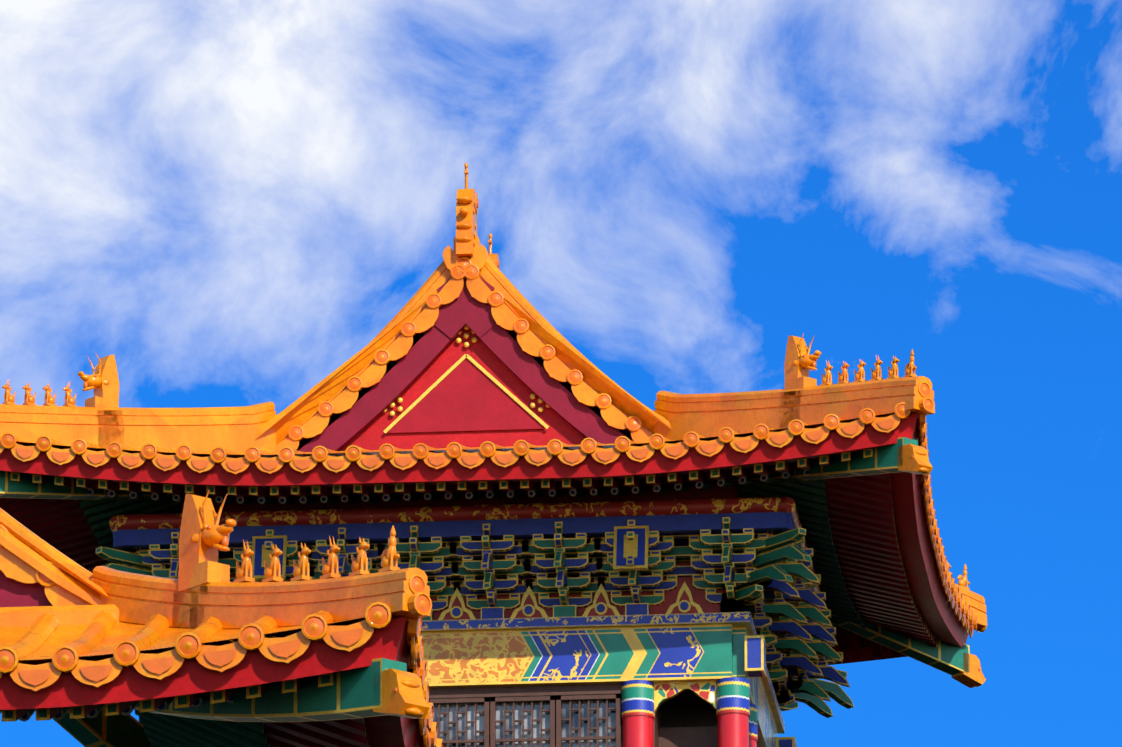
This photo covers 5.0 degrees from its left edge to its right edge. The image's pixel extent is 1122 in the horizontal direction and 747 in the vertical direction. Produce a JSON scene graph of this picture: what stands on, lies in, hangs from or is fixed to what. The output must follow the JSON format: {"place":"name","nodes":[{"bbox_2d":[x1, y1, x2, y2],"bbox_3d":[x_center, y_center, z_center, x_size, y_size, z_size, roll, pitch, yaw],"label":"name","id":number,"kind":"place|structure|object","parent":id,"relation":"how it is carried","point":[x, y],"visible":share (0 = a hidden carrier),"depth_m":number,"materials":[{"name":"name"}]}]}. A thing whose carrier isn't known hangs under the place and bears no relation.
{"place":"outdoors","nodes":[
{"label":"outdoors","id":0,"kind":"place"},
{"bbox_2d":[0,617,429,746],"bbox_3d":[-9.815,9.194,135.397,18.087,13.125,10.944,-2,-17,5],"label":"eaves","id":1,"kind":"object","parent":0,"point":[322,693],"visible":0.88,"depth_m":131.78,"materials":[{"name":"red paint"}]},
{"bbox_2d":[0,570,164,650],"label":"gable","id":2,"kind":"structure","parent":1,"relation":"on","point":[23,605],"depth_m":134.76,"materials":[{"name":"paint"}]},
{"bbox_2d":[0,490,442,746],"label":"roof tiles","id":3,"kind":"object","parent":1,"relation":"on","point":[203,610],"visible":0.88,"depth_m":132.72,"materials":[{"name":"orange ceramic"}]},
{"bbox_2d":[0,0,1121,746],"label":"sky","id":4,"kind":"structure","parent":0,"point":[227,202],"materials":[{"name":"blue"}]},
{"bbox_2d":[419,612,796,746],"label":"building facade","id":5,"kind":"structure","parent":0,"point":[681,680],"depth_m":149.50,"materials":[{"name":"paint"}]},
{"bbox_2d":[96,480,853,717],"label":"roof brackets","id":6,"kind":"object","parent":5,"relation":"on","point":[714,548],"visible":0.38,"depth_m":149.64,"materials":[{"name":"green paint"}]},
{"bbox_2d":[0,413,985,687],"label":"eaves","id":7,"kind":"object","parent":6,"relation":"on","point":[858,501],"visible":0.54,"depth_m":149.47,"materials":[{"name":"red paint"}]},
{"bbox_2d":[0,163,986,637],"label":"roof tiles","id":8,"kind":"object","parent":7,"relation":"on","point":[100,429],"visible":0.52,"depth_m":150.14,"materials":[{"name":"orange ceramic"}]},
{"bbox_2d":[298,277,630,452],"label":"gable","id":9,"kind":"structure","parent":8,"relation":"attached to","point":[467,371],"depth_m":151.65,"materials":[{"name":"red paint"}]}
]}

